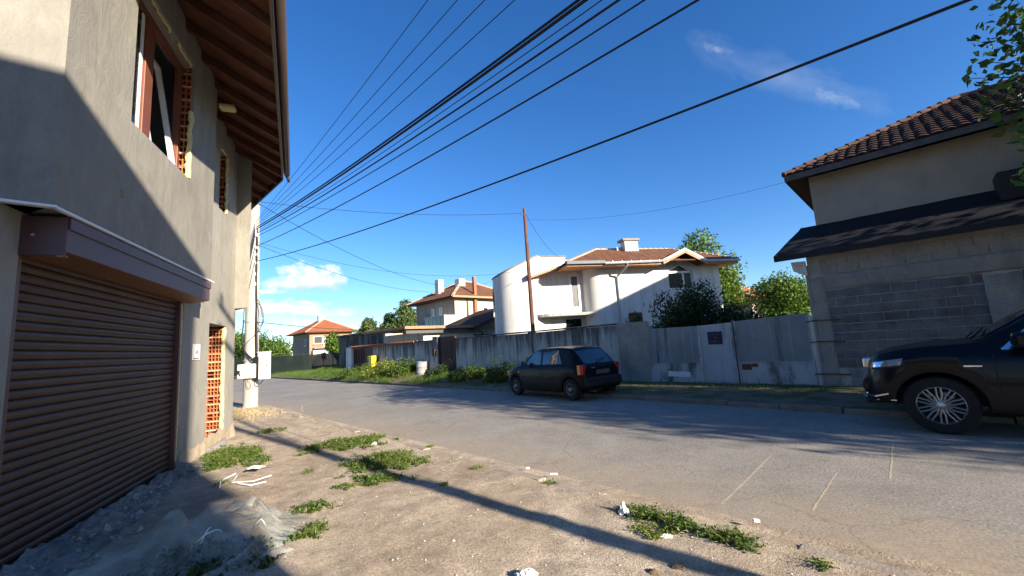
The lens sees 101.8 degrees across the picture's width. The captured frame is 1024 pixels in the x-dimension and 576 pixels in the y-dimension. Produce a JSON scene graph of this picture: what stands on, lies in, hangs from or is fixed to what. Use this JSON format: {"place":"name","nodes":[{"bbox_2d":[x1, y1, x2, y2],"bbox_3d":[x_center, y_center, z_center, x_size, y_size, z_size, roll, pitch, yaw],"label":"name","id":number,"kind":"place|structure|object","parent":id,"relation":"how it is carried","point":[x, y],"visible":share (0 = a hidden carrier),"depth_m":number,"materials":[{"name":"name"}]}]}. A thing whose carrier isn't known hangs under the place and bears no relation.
{"place":"outdoors","nodes":[
{"label":"outdoors","id":0,"kind":"place"},
{"bbox_2d":[55,404,979,575],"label":"dirt sidewalk","id":1,"kind":"structure","parent":0,"point":[538,536],"depth_m":3.71,"materials":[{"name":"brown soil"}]},
{"bbox_2d":[0,461,208,575],"bbox_3d":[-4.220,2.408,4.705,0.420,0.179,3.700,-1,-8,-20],"label":"rubble strip","id":2,"kind":"object","parent":1,"relation":"on","point":[61,552],"visible":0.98,"depth_m":3.93,"materials":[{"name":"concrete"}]},
{"bbox_2d":[72,529,289,575],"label":"rubble pile","id":3,"kind":"object","parent":1,"relation":"on","point":[214,552],"visible":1,"depth_m":3.21,"materials":[{"name":"grey stone"}]},
{"bbox_2d":[206,477,229,486],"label":"weed sprig","id":4,"kind":"object","parent":1,"relation":"on","point":[222,482],"visible":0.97,"depth_m":5.36,"materials":[{"name":"green plant"}]},
{"bbox_2d":[194,500,265,543],"bbox_3d":[-2.586,1.986,3.323,2.013,0.460,1.605,0,-9,-28],"label":"plastic sheet","id":5,"kind":"object","parent":1,"relation":"on","point":[204,535],"visible":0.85,"depth_m":3.50,"materials":[{"name":"grey plastic"}]},
{"bbox_2d":[188,441,272,473],"bbox_3d":[-4.622,2.714,6.856,1.405,0.215,2.658,1,-9,-30],"label":"weed patch","id":6,"kind":"object","parent":1,"relation":"on","point":[228,456],"visible":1,"depth_m":6.55,"materials":[{"name":"green plant"}]},
{"bbox_2d":[219,473,270,487],"bbox_3d":[-3.462,2.477,5.340,0.756,0.055,0.404,-6,-8,18],"label":"plastic strip","id":7,"kind":"object","parent":1,"relation":"on","point":[240,482],"visible":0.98,"depth_m":5.31,"materials":[{"name":"white plastic"}]},
{"bbox_2d":[237,203,271,407],"bbox_3d":[-8.825,-0.116,14.451,0.980,8.800,0.650,-4,-8,0],"label":"utility pole","id":8,"kind":"object","parent":1,"relation":"on","point":[254,368],"visible":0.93,"depth_m":14.12,"materials":[{"name":"concrete"}]},
{"bbox_2d":[258,322,398,329],"bbox_3d":[-12.033,3.044,35.919,0.023,2.522,43.733,-2,-8,-9],"label":"overhead wire","id":9,"kind":"object","parent":8,"relation":"attached to","point":[324,328],"visible":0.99,"depth_m":22.00,"materials":[{"name":"black rubber"}]},
{"bbox_2d":[260,204,458,286],"bbox_3d":[-6.614,-1.215,25.548,0.021,1.049,22.293,-5,-8,12],"label":"overhead wire","id":10,"kind":"object","parent":8,"relation":"attached to","point":[349,253],"visible":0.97,"depth_m":19.64,"materials":[{"name":"black rubber"}]},
{"bbox_2d":[256,244,487,291],"bbox_3d":[-5.422,-0.746,25.526,0.015,2.224,23.164,-6,-8,17],"label":"overhead wire","id":11,"kind":"object","parent":8,"relation":"attached to","point":[346,276],"visible":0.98,"depth_m":18.63,"materials":[{"name":"black rubber"}]},
{"bbox_2d":[258,242,557,275],"bbox_3d":[-3.189,-1.085,18.489,14.012,1.113,0.011,2,-9,-35],"label":"overhead wire","id":12,"kind":"object","parent":8,"relation":"attached to","point":[389,271],"visible":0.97,"depth_m":16.93,"materials":[{"name":"black rubber"}]},
{"bbox_2d":[247,465,264,469],"bbox_3d":[-3.568,2.492,5.800,0.225,0.035,0.132,-4,-8,0],"label":"plastic scrap","id":13,"kind":"object","parent":1,"relation":"on","point":[256,467],"visible":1,"depth_m":5.77,"materials":[{"name":"white plastic"}]},
{"bbox_2d":[249,427,286,434],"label":"weed patch","id":14,"kind":"object","parent":1,"relation":"on","point":[266,431],"visible":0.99,"depth_m":8.97,"materials":[{"name":"green plant"}]},
{"bbox_2d":[233,404,322,422],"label":"dry grass","id":15,"kind":"structure","parent":1,"relation":"on","point":[241,411],"depth_m":12.01,"materials":[{"name":"plant"}]},
{"bbox_2d":[274,516,329,545],"bbox_3d":[-1.839,2.140,3.662,0.465,0.107,0.365,1,-9,-30],"label":"weed patch","id":16,"kind":"object","parent":1,"relation":"on","point":[306,531],"visible":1,"depth_m":3.65,"materials":[{"name":"green plant"}]},
{"bbox_2d":[301,468,314,473],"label":"weed sprig","id":17,"kind":"object","parent":1,"relation":"on","point":[309,470],"visible":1,"depth_m":5.64,"materials":[{"name":"green plant"}]},
{"bbox_2d":[284,497,342,515],"bbox_3d":[-2.078,2.241,4.246,0.408,0.115,0.588,-9,-10,37],"label":"weed patch","id":18,"kind":"object","parent":1,"relation":"on","point":[312,506],"visible":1,"depth_m":4.27,"materials":[{"name":"green plant"}]},
{"bbox_2d":[295,430,399,455],"bbox_3d":[-2.791,2.662,7.211,1.769,0.197,1.300,-1,-8,-20],"label":"weed patch","id":19,"kind":"object","parent":1,"relation":"on","point":[350,442],"visible":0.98,"depth_m":7.12,"materials":[{"name":"green plant"}]},
{"bbox_2d":[330,470,418,490],"bbox_3d":[-1.680,2.334,5.096,1.035,0.136,0.525,-1,-8,-20],"label":"weed patch","id":20,"kind":"object","parent":1,"relation":"on","point":[376,478],"visible":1,"depth_m":5.06,"materials":[{"name":"green plant"}]},
{"bbox_2d":[334,445,432,480],"bbox_3d":[-1.856,2.414,5.892,1.461,0.208,1.357,-1,-8,-22],"label":"weed patch","id":21,"kind":"object","parent":1,"relation":"on","point":[386,459],"visible":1,"depth_m":5.77,"materials":[{"name":"green plant"}]},
{"bbox_2d":[470,463,483,470],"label":"weed sprig","id":22,"kind":"object","parent":1,"relation":"on","point":[475,467],"visible":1,"depth_m":5.33,"materials":[{"name":"green plant"}]},
{"bbox_2d":[514,568,537,575],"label":"paper scrap","id":23,"kind":"object","parent":1,"relation":"on","point":[529,572],"visible":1,"depth_m":2.78,"materials":[{"name":"white paper"}]},
{"bbox_2d":[618,501,630,516],"bbox_3d":[0.983,1.939,3.681,0.097,0.132,0.122,-4,-8,0],"label":"plastic bag","id":24,"kind":"object","parent":1,"relation":"on","point":[622,510],"visible":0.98,"depth_m":3.66,"materials":[{"name":"white plastic"}]},
{"bbox_2d":[626,519,675,539],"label":"weed patch","id":25,"kind":"object","parent":1,"relation":"on","point":[656,535],"visible":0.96,"depth_m":3.30,"materials":[{"name":"green plant"}]},
{"bbox_2d":[647,568,660,575],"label":"dirt clod","id":26,"kind":"object","parent":1,"relation":"on","point":[652,572],"visible":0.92,"depth_m":2.73,"materials":[{"name":"soil"}]},
{"bbox_2d":[660,533,671,537],"bbox_3d":[1.192,1.923,3.232,0.125,0.030,0.088,-4,-8,0],"label":"paper scrap","id":27,"kind":"object","parent":1,"relation":"on","point":[666,535],"visible":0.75,"depth_m":3.22,"materials":[{"name":"white paper"}]},
{"bbox_2d":[612,500,732,539],"bbox_3d":[1.240,1.905,3.376,0.587,0.149,1.076,4,-10,-43],"label":"weed patch","id":28,"kind":"object","parent":1,"relation":"on","point":[672,521],"visible":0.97,"depth_m":3.42,"materials":[{"name":"green plant"}]},
{"bbox_2d":[671,563,686,570],"bbox_3d":[1.120,1.883,2.784,0.115,0.068,0.090,-5,-8,8],"label":"dirt clod","id":29,"kind":"object","parent":1,"relation":"on","point":[679,566],"visible":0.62,"depth_m":2.77,"materials":[{"name":"soil"}]},
{"bbox_2d":[698,520,771,553],"bbox_3d":[1.643,1.843,3.096,0.414,0.137,0.484,4,-10,-43],"label":"weed patch","id":30,"kind":"object","parent":1,"relation":"on","point":[739,539],"visible":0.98,"depth_m":3.06,"materials":[{"name":"green plant"}]},
{"bbox_2d":[799,553,836,573],"bbox_3d":[2.017,1.790,2.716,0.213,0.088,0.221,-1,-8,-21],"label":"weed sprig","id":31,"kind":"object","parent":1,"relation":"on","point":[818,563],"visible":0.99,"depth_m":2.71,"materials":[{"name":"green plant"}]},
{"bbox_2d":[507,335,621,399],"bbox_3d":[1.389,2.360,12.699,1.920,1.723,3.750,2,-10,-36],"label":"black hatchback","id":32,"kind":"object","parent":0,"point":[572,372],"visible":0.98,"depth_m":11.55,"materials":[{"name":"paint"}]},
{"bbox_2d":[492,238,740,335],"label":"white house","id":33,"kind":"structure","parent":0,"point":[620,284],"depth_m":23.27,"materials":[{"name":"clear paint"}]},
{"bbox_2d":[492,289,495,316],"bbox_3d":[-1.030,0.789,23.630,0.030,1.700,0.500,-2,-8,-12],"label":"arched window","id":34,"kind":"structure","parent":33,"relation":"in","point":[493,289],"depth_m":23.56,"materials":[{"name":"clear glass"}]},
{"bbox_2d":[566,319,581,329],"bbox_3d":[3.460,2.072,23.398,0.950,0.640,0.030,-2,-8,-12],"label":"low window","id":35,"kind":"structure","parent":33,"relation":"in","point":[569,322],"depth_m":23.40,"materials":[{"name":"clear glass"}]},
{"bbox_2d":[568,271,581,308],"bbox_3d":[3.553,0.110,23.584,0.700,2.140,0.130,-2,-8,-12],"label":"balcony door","id":36,"kind":"structure","parent":33,"relation":"in","point":[574,285],"depth_m":23.56,"materials":[{"name":"metal"}]},
{"bbox_2d":[629,312,642,320],"bbox_3d":[6.888,1.824,23.082,0.800,0.920,0.040,-2,-8,-12],"label":"low window","id":37,"kind":"structure","parent":33,"relation":"in","point":[639,313],"depth_m":23.10,"materials":[{"name":"glass"}]},
{"bbox_2d":[668,264,692,288],"bbox_3d":[9.726,-0.652,24.183,1.610,1.460,0.070,-2,-8,-12],"label":"window","id":38,"kind":"structure","parent":33,"relation":"in","point":[674,274],"depth_m":24.18,"materials":[{"name":"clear glass"}]},
{"bbox_2d":[234,344,1016,423],"bbox_3d":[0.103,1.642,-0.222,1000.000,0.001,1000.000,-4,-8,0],"label":"ground","id":39,"kind":"structure","parent":0,"point":[235,377],"depth_m":18.75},
{"bbox_2d":[0,0,289,568],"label":"plastered house","id":40,"kind":"structure","parent":39,"relation":"on","point":[144,154],"depth_m":4.59,"materials":[{"name":"grey paint"}]},
{"bbox_2d":[131,0,182,167],"bbox_3d":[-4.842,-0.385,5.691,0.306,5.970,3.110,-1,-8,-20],"label":"window","id":41,"kind":"structure","parent":40,"relation":"in","point":[148,30],"depth_m":5.25,"materials":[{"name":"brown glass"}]},
{"bbox_2d":[234,333,244,358],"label":"green tree","id":42,"kind":"object","parent":39,"relation":"on","point":[236,348],"visible":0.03,"depth_m":56.92,"materials":[{"name":"green plant"}]},
{"bbox_2d":[234,329,274,358],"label":"green tree","id":43,"kind":"object","parent":39,"relation":"on","point":[238,344],"visible":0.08,"depth_m":53.55,"materials":[{"name":"green plant"}]},
{"bbox_2d":[241,332,272,358],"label":"green tree","id":44,"kind":"object","parent":39,"relation":"on","point":[261,340],"visible":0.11,"depth_m":51.87,"materials":[{"name":"green plant"}]},
{"bbox_2d":[259,334,291,356],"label":"green tree","id":45,"kind":"object","parent":39,"relation":"on","point":[278,347],"visible":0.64,"depth_m":50.86,"materials":[{"name":"green plant"}]},
{"bbox_2d":[287,316,354,355],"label":"red roof house","id":46,"kind":"structure","parent":39,"relation":"on","point":[307,339],"depth_m":76.30,"materials":[{"name":"paint"}]},
{"bbox_2d":[314,336,321,343],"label":"window","id":47,"kind":"structure","parent":46,"relation":"in","point":[317,339],"depth_m":74.68,"materials":[{"name":"clear glass"}]},
{"bbox_2d":[324,330,339,352],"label":"green tree","id":48,"kind":"object","parent":39,"relation":"on","point":[331,342],"visible":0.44,"depth_m":48.65,"materials":[{"name":"green plant"}]},
{"bbox_2d":[351,316,378,332],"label":"conifer tree","id":49,"kind":"object","parent":39,"relation":"on","point":[369,324],"visible":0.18,"depth_m":57.40,"materials":[{"name":"green plant"}]},
{"bbox_2d":[376,312,396,329],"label":"conifer tree","id":50,"kind":"object","parent":39,"relation":"on","point":[388,316],"visible":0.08,"depth_m":59.30,"materials":[{"name":"green plant"}]},
{"bbox_2d":[380,299,416,328],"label":"conifer tree","id":51,"kind":"object","parent":39,"relation":"on","point":[406,315],"visible":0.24,"depth_m":56.89,"materials":[{"name":"green plant"}]},
{"bbox_2d":[401,319,416,326],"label":"green tree","id":52,"kind":"object","parent":39,"relation":"on","point":[413,323],"visible":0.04,"depth_m":54.23,"materials":[{"name":"green plant"}]},
{"bbox_2d":[362,308,494,342],"bbox_3d":[-4.460,3.558,29.227,9.800,4.550,6.193,4,-11,-43],"label":"annex","id":53,"kind":"object","parent":39,"relation":"on","point":[480,322],"visible":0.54,"depth_m":27.39,"materials":[{"name":"beige brick"}]},
{"bbox_2d":[407,276,492,325],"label":"cream house","id":54,"kind":"structure","parent":39,"relation":"on","point":[441,305],"depth_m":37.89,"materials":[{"name":"beige paint"}]},
{"bbox_2d":[625,311,665,328],"bbox_3d":[5.860,2.434,18.517,2.123,2.818,2.047,-4,-8,0],"label":"dark shrub","id":55,"kind":"object","parent":39,"relation":"on","point":[640,319],"visible":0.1,"depth_m":18.11,"materials":[{"name":"green plant"}]},
{"bbox_2d":[643,276,742,328],"bbox_3d":[7.892,1.641,18.260,4.223,4.380,3.832,-4,-8,0],"label":"dark shrub","id":56,"kind":"object","parent":39,"relation":"on","point":[682,313],"visible":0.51,"depth_m":17.64,"materials":[{"name":"green plant"}]},
{"bbox_2d":[676,223,751,311],"bbox_3d":[15.948,0.030,34.272,6.546,10.540,7.029,-4,-8,0],"label":"tall tree","id":57,"kind":"object","parent":39,"relation":"on","point":[731,284],"visible":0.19,"depth_m":32.76,"materials":[{"name":"green plant"}]},
{"bbox_2d":[710,298,774,323],"bbox_3d":[9.518,1.947,17.489,2.961,3.139,3.477,0,-9,-27],"label":"dark shrub","id":58,"kind":"object","parent":39,"relation":"on","point":[735,316],"visible":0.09,"depth_m":17.15,"materials":[{"name":"green plant"}]},
{"bbox_2d":[730,286,764,319],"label":"yard house","id":59,"kind":"structure","parent":39,"relation":"on","point":[745,295],"depth_m":33.31,"materials":[{"name":"orange ceramic"}]},
{"bbox_2d":[742,267,811,317],"bbox_3d":[16.632,1.487,25.376,4.490,5.188,4.613,-4,-8,0],"label":"round tree","id":60,"kind":"object","parent":39,"relation":"on","point":[787,295],"visible":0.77,"depth_m":24.49,"materials":[{"name":"green plant"}]},
{"bbox_2d":[773,74,1023,385],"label":"block house","id":61,"kind":"structure","parent":39,"relation":"on","point":[915,234],"depth_m":9.57,"materials":[{"name":"grey concrete"}]},
{"bbox_2d":[647,313,850,385],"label":"metal gate","id":62,"kind":"structure","parent":61,"relation":"attached to","point":[775,350],"depth_m":11.59,"materials":[{"name":"white paint"}]},
{"bbox_2d":[233,378,1023,575],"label":"road","id":63,"kind":"structure","parent":0,"point":[954,501],"depth_m":5.31,"materials":[{"name":"grey asphalt"}]},
{"bbox_2d":[262,406,927,575],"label":"kerb","id":64,"kind":"structure","parent":63,"relation":"on","point":[867,564],"depth_m":2.93,"materials":[{"name":"concrete"}]},
{"bbox_2d":[543,478,558,485],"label":"weed sprig","id":65,"kind":"object","parent":64,"relation":"on","point":[554,482],"visible":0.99,"depth_m":4.62,"materials":[{"name":"green plant"}]},
{"bbox_2d":[606,424,651,429],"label":"road patch","id":66,"kind":"object","parent":63,"relation":"on","point":[632,426],"visible":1,"depth_m":7.48,"materials":[{"name":"grey asphalt"}]},
{"bbox_2d":[282,377,1023,424],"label":"kerb","id":67,"kind":"structure","parent":63,"relation":"on","point":[904,414],"depth_m":8.78,"materials":[{"name":"grey concrete"}]},
{"bbox_2d":[721,455,771,503],"bbox_3d":[2.625,2.072,4.582,0.025,0.001,1.924,-11,-11,43],"label":"road marking","id":68,"kind":"object","parent":63,"relation":"on","point":[729,496],"visible":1,"depth_m":4.44,"materials":[{"name":"white paint"}]},
{"bbox_2d":[811,472,837,510],"bbox_3d":[3.079,1.976,4.083,1.294,0.001,0.028,4,-11,-44],"label":"road marking","id":69,"kind":"object","parent":63,"relation":"on","point":[821,496],"visible":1,"depth_m":3.99,"materials":[{"name":"white paint"}]},
{"bbox_2d":[889,441,893,478],"bbox_3d":[4.479,1.999,4.904,0.027,0.001,1.783,-11,-10,42],"label":"road marking","id":70,"kind":"object","parent":63,"relation":"on","point":[891,465],"visible":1,"depth_m":4.77,"materials":[{"name":"white paint"}]},
{"bbox_2d":[861,307,1023,433],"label":"dark suv","id":71,"kind":"object","parent":63,"relation":"on","point":[952,386],"visible":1,"depth_m":5.74,"materials":[{"name":"black paint"}]},
{"bbox_2d":[235,0,1023,355],"label":"sky","id":72,"kind":"structure","parent":0,"point":[742,141],"materials":[{"name":"blue"}]},
{"bbox_2d":[271,364,1023,417],"bbox_3d":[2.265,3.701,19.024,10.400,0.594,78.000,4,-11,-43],"label":"verge","id":73,"kind":"structure","parent":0,"point":[843,398],"depth_m":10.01,"materials":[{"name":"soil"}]},
{"bbox_2d":[234,351,338,375],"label":"net fence","id":74,"kind":"object","parent":73,"relation":"on","point":[296,362],"visible":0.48,"depth_m":41.25,"materials":[{"name":"metal"}]},
{"bbox_2d":[329,365,370,377],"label":"weed clump","id":75,"kind":"object","parent":73,"relation":"on","point":[348,372],"visible":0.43,"depth_m":24.99,"materials":[{"name":"green plant"}]},
{"bbox_2d":[345,346,357,368],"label":"white pier","id":76,"kind":"structure","parent":73,"relation":"on","point":[350,359],"depth_m":28.37,"materials":[{"name":"concrete"}]},
{"bbox_2d":[336,329,402,367],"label":"concrete shed","id":77,"kind":"structure","parent":73,"relation":"on","point":[354,339],"depth_m":35.59,"materials":[{"name":"grey concrete"}]},
{"bbox_2d":[357,356,405,377],"bbox_3d":[-6.780,4.363,23.259,3.509,1.105,1.895,4,-11,-44],"label":"weed clump","id":78,"kind":"object","parent":73,"relation":"on","point":[385,365],"visible":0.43,"depth_m":22.68,"materials":[{"name":"green plant"}]},
{"bbox_2d":[384,356,417,377],"bbox_3d":[-5.579,4.209,22.362,2.565,1.096,1.521,4,-11,-44],"label":"weed clump","id":79,"kind":"object","parent":73,"relation":"on","point":[400,368],"visible":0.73,"depth_m":21.91,"materials":[{"name":"green plant"}]},
{"bbox_2d":[373,340,432,370],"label":"concrete wall","id":80,"kind":"structure","parent":73,"relation":"on","point":[420,350],"depth_m":23.45,"materials":[{"name":"grey concrete"}]},
{"bbox_2d":[367,356,376,366],"bbox_3d":[-8.732,4.560,25.801,0.800,0.700,0.370,-11,-11,43],"label":"mail box","id":81,"kind":"object","parent":80,"relation":"attached to","point":[371,360],"visible":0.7,"depth_m":25.55,"materials":[{"name":"yellow plastic"}]},
{"bbox_2d":[351,340,417,368],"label":"sheet gate","id":82,"kind":"structure","parent":80,"relation":"attached to","point":[361,355],"depth_m":27.26,"materials":[{"name":"brown metal"}]},
{"bbox_2d":[416,361,426,374],"bbox_3d":[-4.739,4.311,21.860,0.600,0.880,0.600,-4,-8,0],"label":"metal drum","id":83,"kind":"object","parent":73,"relation":"on","point":[421,366],"visible":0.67,"depth_m":21.64,"materials":[{"name":"white metal"}]},
{"bbox_2d":[432,336,440,369],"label":"gate pier","id":84,"kind":"structure","parent":73,"relation":"on","point":[435,354],"depth_m":21.58,"materials":[{"name":"concrete"}]},
{"bbox_2d":[438,336,456,372],"bbox_3d":[-3.232,3.556,21.014,1.399,2.200,0.140,-11,-11,43],"label":"metal door","id":85,"kind":"structure","parent":84,"relation":"attached to","point":[447,350],"depth_m":21.01,"materials":[{"name":"metal"}]},
{"bbox_2d":[440,337,454,372],"bbox_3d":[-3.224,3.556,21.023,1.259,2.100,0.075,-11,-11,44],"label":"door leaf","id":86,"kind":"structure","parent":85,"relation":"in","point":[451,363],"depth_m":21.00,"materials":[{"name":"brown metal"}]},
{"bbox_2d":[422,363,452,377],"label":"weed clump","id":87,"kind":"object","parent":73,"relation":"on","point":[439,369],"visible":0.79,"depth_m":20.06,"materials":[{"name":"green plant"}]},
{"bbox_2d":[441,362,488,382],"bbox_3d":[-1.805,3.705,18.427,2.702,0.851,1.465,4,-11,-44],"label":"weed clump","id":88,"kind":"object","parent":73,"relation":"on","point":[465,374],"visible":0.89,"depth_m":18.07,"materials":[{"name":"green plant"}]},
{"bbox_2d":[487,353,501,374],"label":"weed stalk","id":89,"kind":"object","parent":73,"relation":"on","point":[494,362],"visible":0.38,"depth_m":17.57,"materials":[{"name":"green plant"}]},
{"bbox_2d":[480,360,516,383],"bbox_3d":[-0.163,3.401,17.062,2.365,1.002,1.629,4,-11,-44],"label":"weed clump","id":90,"kind":"object","parent":73,"relation":"on","point":[499,374],"visible":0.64,"depth_m":16.59,"materials":[{"name":"green plant"}]},
{"bbox_2d":[521,208,534,330],"bbox_3d":[0.750,0.206,17.734,0.265,7.450,0.195,-5,-8,13],"label":"steel pole","id":91,"kind":"object","parent":73,"relation":"on","point":[531,309],"visible":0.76,"depth_m":17.77,"materials":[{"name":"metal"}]},
{"bbox_2d":[264,202,517,214],"bbox_3d":[-4.306,-3.064,16.474,10.069,0.287,0.017,-1,-8,-19],"label":"overhead wire","id":92,"kind":"object","parent":91,"relation":"attached to","point":[389,213],"visible":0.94,"depth_m":16.21,"materials":[{"name":"black rubber"}]},
{"bbox_2d":[526,183,780,219],"bbox_3d":[4.096,-2.967,14.897,9.449,1.358,0.008,-11,-10,42],"label":"overhead wire","id":93,"kind":"object","parent":91,"relation":"attached to","point":[673,207],"visible":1,"depth_m":13.66,"materials":[{"name":"black rubber"}]},
{"bbox_2d":[455,321,651,381],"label":"concrete wall","id":94,"kind":"structure","parent":73,"relation":"on","point":[625,345],"depth_m":15.75,"materials":[{"name":"grey concrete"}]},
{"bbox_2d":[961,0,1023,185],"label":"street tree","id":95,"kind":"object","parent":73,"relation":"on","point":[1008,50],"visible":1,"depth_m":5.82,"materials":[{"name":"green plant"}]},
{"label":"utility pole","id":96,"kind":"object","parent":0,"visible":0},
{"bbox_2d":[259,0,427,216],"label":"overhead wire","id":97,"kind":"object","parent":96,"relation":"attached to","point":[354,96],"visible":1,"depth_m":8.58,"materials":[{"name":"black rubber"}]},
{"bbox_2d":[256,0,456,221],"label":"overhead wire","id":98,"kind":"object","parent":96,"relation":"attached to","point":[368,101],"visible":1,"depth_m":8.03,"materials":[{"name":"black rubber"}]},
{"bbox_2d":[256,0,484,223],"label":"overhead wire","id":99,"kind":"object","parent":96,"relation":"attached to","point":[387,98],"visible":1,"depth_m":7.46,"materials":[{"name":"black rubber"}]},
{"bbox_2d":[258,0,514,223],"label":"overhead wire","id":100,"kind":"object","parent":96,"relation":"attached to","point":[408,96],"visible":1,"depth_m":6.88,"materials":[{"name":"black rubber"}]},
{"bbox_2d":[256,0,579,227],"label":"overhead wire","id":101,"kind":"object","parent":96,"relation":"attached to","point":[503,55],"visible":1,"depth_m":5.98,"materials":[{"name":"black rubber"}]},
{"bbox_2d":[255,0,587,229],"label":"overhead wire","id":102,"kind":"object","parent":96,"relation":"attached to","point":[556,21],"visible":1,"depth_m":5.88,"materials":[{"name":"black rubber"}]},
{"bbox_2d":[256,0,601,231],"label":"overhead wire","id":103,"kind":"object","parent":96,"relation":"attached to","point":[462,97],"visible":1,"depth_m":5.71,"materials":[{"name":"black rubber"}]},
{"bbox_2d":[255,0,619,233],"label":"overhead wire","id":104,"kind":"object","parent":96,"relation":"attached to","point":[550,46],"visible":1,"depth_m":5.55,"materials":[{"name":"black rubber"}]},
{"bbox_2d":[256,0,644,236],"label":"overhead wire","id":105,"kind":"object","parent":96,"relation":"attached to","point":[620,15],"visible":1,"depth_m":5.25,"materials":[{"name":"black rubber"}]},
{"bbox_2d":[255,0,698,246],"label":"overhead wire","id":106,"kind":"object","parent":96,"relation":"attached to","point":[634,37],"visible":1,"depth_m":4.79,"materials":[{"name":"black rubber"}]},
{"bbox_2d":[255,0,971,261],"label":"overhead wire","id":107,"kind":"object","parent":96,"relation":"attached to","point":[823,56],"visible":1,"depth_m":3.31,"materials":[{"name":"black rubber"}]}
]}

